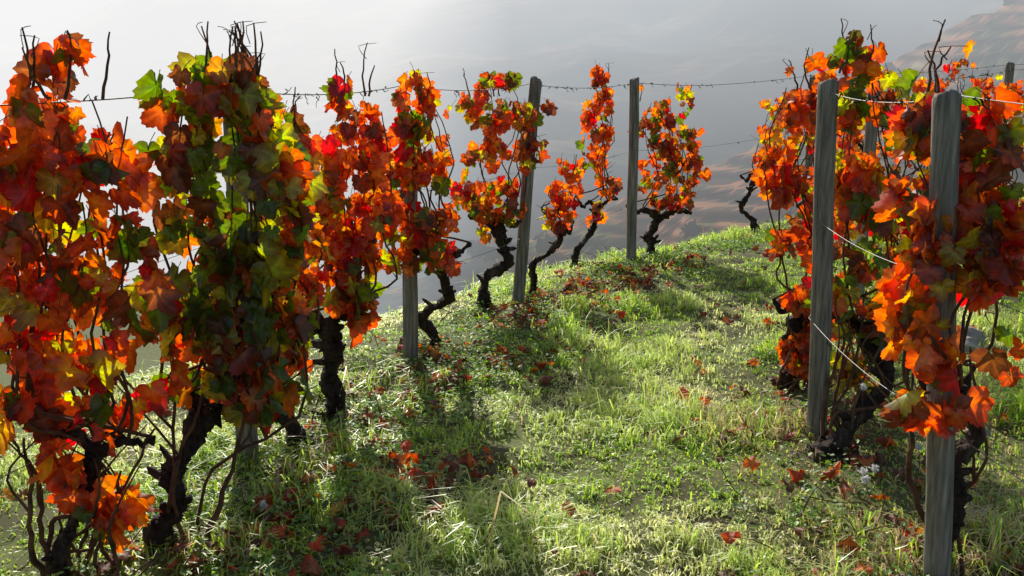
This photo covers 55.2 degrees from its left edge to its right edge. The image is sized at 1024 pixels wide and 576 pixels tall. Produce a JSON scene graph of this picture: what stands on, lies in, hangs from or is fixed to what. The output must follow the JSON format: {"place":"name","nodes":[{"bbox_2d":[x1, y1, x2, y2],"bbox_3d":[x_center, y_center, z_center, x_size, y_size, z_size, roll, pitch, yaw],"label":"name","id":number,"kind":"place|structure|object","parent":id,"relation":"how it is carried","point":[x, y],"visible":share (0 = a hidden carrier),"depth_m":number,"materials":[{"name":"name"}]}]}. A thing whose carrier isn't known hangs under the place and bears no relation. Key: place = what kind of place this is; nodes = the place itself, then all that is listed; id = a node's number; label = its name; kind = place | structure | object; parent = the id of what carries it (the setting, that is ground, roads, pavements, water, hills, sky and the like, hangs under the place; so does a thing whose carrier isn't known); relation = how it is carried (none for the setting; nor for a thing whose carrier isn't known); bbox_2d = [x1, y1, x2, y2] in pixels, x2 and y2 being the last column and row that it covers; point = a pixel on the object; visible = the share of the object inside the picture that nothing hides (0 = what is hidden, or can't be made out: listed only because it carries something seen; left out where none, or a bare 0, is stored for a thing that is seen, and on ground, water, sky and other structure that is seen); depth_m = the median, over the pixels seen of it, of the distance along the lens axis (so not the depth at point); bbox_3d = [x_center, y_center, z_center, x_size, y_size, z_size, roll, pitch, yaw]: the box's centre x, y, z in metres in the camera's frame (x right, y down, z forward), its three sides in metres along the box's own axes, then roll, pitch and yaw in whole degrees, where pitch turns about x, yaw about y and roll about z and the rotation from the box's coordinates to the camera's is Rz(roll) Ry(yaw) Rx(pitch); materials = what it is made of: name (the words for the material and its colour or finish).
{"place":"outdoors","nodes":[
{"label":"outdoors","id":0,"kind":"place"},
{"bbox_2d":[0,0,1006,296],"bbox_3d":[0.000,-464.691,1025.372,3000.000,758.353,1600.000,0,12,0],"label":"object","id":1,"kind":"structure","parent":0,"point":[734,46],"depth_m":622.46,"materials":[{"name":"white"}]},
{"bbox_2d":[0,189,1023,575],"bbox_3d":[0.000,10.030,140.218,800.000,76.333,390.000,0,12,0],"label":"ground","id":2,"kind":"structure","parent":0,"point":[148,355],"depth_m":4.16,"materials":[{"name":"green plant"}]},
{"bbox_2d":[0,26,192,575],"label":"grapevine","id":3,"kind":"object","parent":2,"relation":"on","point":[50,360],"visible":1,"depth_m":2.98,"materials":[{"name":"orange plant"}]},
{"bbox_2d":[116,21,328,556],"bbox_3d":[-1.022,0.058,3.337,0.779,1.875,0.447,0,12,0],"label":"grapevine","id":4,"kind":"object","parent":2,"relation":"on","point":[252,261],"visible":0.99,"depth_m":3.22,"materials":[{"name":"green plant"}]},
{"bbox_2d":[222,117,259,469],"bbox_3d":[-1.090,0.057,3.939,0.108,1.603,0.091,0,12,0],"label":"wooden post","id":5,"kind":"object","parent":2,"relation":"on","point":[254,435],"visible":0.11,"depth_m":4.02,"materials":[{"name":"grey wood"}]},
{"bbox_2d":[253,87,335,453],"bbox_3d":[-0.960,-0.003,4.083,0.455,1.639,0.311,0,12,0],"label":"grapevine","id":6,"kind":"object","parent":2,"relation":"on","point":[310,286],"visible":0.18,"depth_m":4.06,"materials":[{"name":"orange plant"}]},
{"bbox_2d":[304,43,406,420],"bbox_3d":[-0.802,-0.174,4.565,0.649,1.891,0.378,0,12,0],"label":"grapevine","id":7,"kind":"object","parent":2,"relation":"on","point":[353,294],"visible":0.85,"depth_m":4.48,"materials":[{"name":"orange plant"}]},
{"bbox_2d":[402,189,417,359],"bbox_3d":[-0.581,-0.192,5.581,0.126,1.409,0.091,-5,13,-22],"label":"wooden post","id":8,"kind":"object","parent":2,"relation":"on","point":[410,310],"visible":0.44,"depth_m":5.61,"materials":[{"name":"grey wood"}]},
{"bbox_2d":[378,62,471,346],"bbox_3d":[-0.499,-0.372,5.490,0.555,1.746,0.716,0,12,0],"label":"grapevine","id":9,"kind":"object","parent":2,"relation":"on","point":[422,232],"visible":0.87,"depth_m":5.24,"materials":[{"name":"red plant"}]},
{"bbox_2d":[442,69,557,308],"bbox_3d":[-0.084,-0.647,6.821,0.797,1.732,0.373,0,12,0],"label":"grapevine","id":10,"kind":"object","parent":2,"relation":"on","point":[469,198],"visible":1,"depth_m":6.72,"materials":[{"name":"orange plant"}]},
{"bbox_2d":[0,223,1023,575],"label":"fallen leaves","id":11,"kind":"object","parent":2,"relation":"on","point":[308,565],"depth_m":4.10,"materials":[{"name":"brown plant"}]},
{"bbox_2d":[28,216,1023,575],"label":"weeds","id":12,"kind":"object","parent":2,"relation":"on","point":[450,352],"visible":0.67,"depth_m":4.35,"materials":[{"name":"green plant"}]},
{"bbox_2d":[512,76,541,305],"bbox_3d":[0.098,-0.624,6.943,0.222,1.728,0.091,0,12,0],"label":"wooden post","id":13,"kind":"object","parent":2,"relation":"on","point":[522,249],"visible":0.66,"depth_m":6.95,"materials":[{"name":"grey wood"}]},
{"bbox_2d":[528,153,584,300],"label":"grapevine","id":14,"kind":"object","parent":2,"relation":"on","point":[563,203],"visible":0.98,"depth_m":7.20,"materials":[{"name":"orange plant"}]},
{"bbox_2d":[259,383,922,513],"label":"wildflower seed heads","id":15,"kind":"object","parent":2,"relation":"on","point":[863,472],"visible":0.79,"depth_m":3.80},
{"bbox_2d":[569,62,622,268],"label":"grapevine","id":16,"kind":"object","parent":2,"relation":"on","point":[605,132],"visible":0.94,"depth_m":8.52,"materials":[{"name":"orange plant"}]},
{"bbox_2d":[626,77,638,263],"bbox_3d":[1.061,-0.966,8.588,0.106,1.738,0.090,0,12,0],"label":"wooden post","id":17,"kind":"object","parent":2,"relation":"on","point":[632,186],"visible":0.89,"depth_m":8.54,"materials":[{"name":"grey wood"}]},
{"bbox_2d":[625,82,712,258],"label":"grapevine","id":18,"kind":"object","parent":2,"relation":"on","point":[666,149],"visible":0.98,"depth_m":8.87,"materials":[{"name":"orange plant"}]},
{"bbox_2d":[736,96,803,232],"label":"grapevine","id":19,"kind":"object","parent":2,"relation":"on","point":[766,105],"visible":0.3,"depth_m":10.33,"materials":[{"name":"orange plant"}]},
{"bbox_2d":[750,47,846,395],"bbox_3d":[1.466,-0.279,4.967,0.558,1.833,0.378,0,12,0],"label":"grapevine","id":20,"kind":"object","parent":2,"relation":"on","point":[780,181],"visible":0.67,"depth_m":4.89,"materials":[{"name":"orange plant"}]},
{"bbox_2d":[802,75,815,206],"bbox_3d":[3.299,-1.502,10.877,0.096,1.693,0.088,0,12,0],"label":"wooden post","id":21,"kind":"object","parent":2,"relation":"on","point":[807,163],"visible":0.11,"depth_m":10.86,"materials":[{"name":"grey wood"}]},
{"bbox_2d":[806,78,838,439],"bbox_3d":[1.360,-0.052,4.293,0.138,1.700,0.092,0,12,0],"label":"wooden post","id":22,"kind":"object","parent":2,"relation":"on","point":[823,235],"visible":0.91,"depth_m":4.24,"materials":[{"name":"grey wood"}]},
{"bbox_2d":[809,67,1023,481],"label":"trellis wires","id":23,"kind":"object","parent":22,"relation":"attached to","point":[901,102],"visible":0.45,"depth_m":3.47,"materials":[{"name":"grey metal"}]},
{"bbox_2d":[781,68,880,242],"bbox_3d":[1.959,-0.504,6.233,0.583,1.760,0.335,0,12,0],"label":"grapevine","id":24,"kind":"object","parent":2,"relation":"on","point":[809,143],"visible":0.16,"depth_m":6.14,"materials":[{"name":"orange plant"}]},
{"bbox_2d":[799,18,916,463],"bbox_3d":[1.538,-0.170,4.255,0.679,1.952,0.677,0,12,0],"label":"grapevine","id":25,"kind":"object","parent":2,"relation":"on","point":[859,184],"visible":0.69,"depth_m":4.30,"materials":[{"name":"orange plant"}]},
{"bbox_2d":[851,78,880,299],"bbox_3d":[2.499,-0.655,6.916,0.096,1.702,0.090,0,12,0],"label":"wooden post","id":26,"kind":"object","parent":2,"relation":"on","point":[870,139],"visible":0.22,"depth_m":6.80,"materials":[{"name":"grey wood"}]},
{"bbox_2d":[845,65,895,156],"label":"grapevine","id":27,"kind":"object","parent":2,"relation":"on","point":[856,141],"visible":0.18,"depth_m":11.55,"materials":[{"name":"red plant"}]},
{"bbox_2d":[877,75,944,243],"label":"grapevine","id":28,"kind":"object","parent":2,"relation":"on","point":[918,86],"visible":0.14,"depth_m":7.48,"materials":[{"name":"orange plant"}]},
{"bbox_2d":[858,19,1023,575],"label":"grapevine","id":29,"kind":"object","parent":2,"relation":"on","point":[987,252],"visible":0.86,"depth_m":2.95,"materials":[{"name":"orange plant"}]},
{"bbox_2d":[923,89,961,575],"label":"wooden post","id":30,"kind":"object","parent":2,"relation":"on","point":[944,191],"visible":0.64,"depth_m":2.98,"materials":[{"name":"grey wood"}]},
{"bbox_2d":[932,57,982,95],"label":"grapevine","id":31,"kind":"object","parent":2,"relation":"on","point":[956,66],"visible":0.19,"depth_m":12.19,"materials":[{"name":"orange plant"}]},
{"bbox_2d":[964,326,985,353],"bbox_3d":[2.620,0.331,5.678,0.279,0.216,0.265,-2,12,-8],"label":"rock","id":32,"kind":"object","parent":2,"relation":"on","point":[975,337],"visible":0.26,"depth_m":5.61,"materials":[{"name":"grey stone"}]},
{"bbox_2d":[966,509,988,524],"bbox_3d":[1.742,0.865,3.663,0.105,0.066,0.096,4,13,18],"label":"rock","id":33,"kind":"object","parent":2,"relation":"on","point":[976,513],"visible":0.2,"depth_m":3.65,"materials":[{"name":"grey stone"}]},
{"bbox_2d":[965,427,990,439],"bbox_3d":[2.108,0.661,4.440,0.111,0.084,0.122,0,12,1],"label":"rock","id":34,"kind":"object","parent":2,"relation":"on","point":[988,433],"visible":0.14,"depth_m":4.41,"materials":[{"name":"grey stone"}]},
{"bbox_2d":[960,71,1023,204],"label":"grapevine","id":35,"kind":"object","parent":2,"relation":"on","point":[987,84],"visible":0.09,"depth_m":8.56,"materials":[{"name":"orange plant"}]},
{"bbox_2d":[1002,62,1014,122],"bbox_3d":[6.343,-1.972,12.618,0.133,1.845,0.115,0,12,0],"label":"wooden post","id":36,"kind":"object","parent":2,"relation":"on","point":[1008,76],"visible":0.14,"depth_m":12.41,"materials":[{"name":"grey wood"}]},
{"bbox_2d":[0,64,1023,478],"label":"trellis wires","id":37,"kind":"object","parent":36,"relation":"attached to","point":[430,188],"visible":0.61,"depth_m":5.95,"materials":[{"name":"grey metal"}]},
{"bbox_2d":[338,0,1023,323],"bbox_3d":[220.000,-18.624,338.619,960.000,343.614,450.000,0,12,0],"label":"terraced hillside","id":38,"kind":"structure","parent":0,"point":[997,36],"depth_m":265.95,"materials":[{"name":"grey"}]},
{"bbox_2d":[467,0,1023,274],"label":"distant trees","id":39,"kind":"object","parent":38,"relation":"on","point":[693,228],"visible":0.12,"depth_m":264.87,"materials":[{"name":"plant"}]}
]}

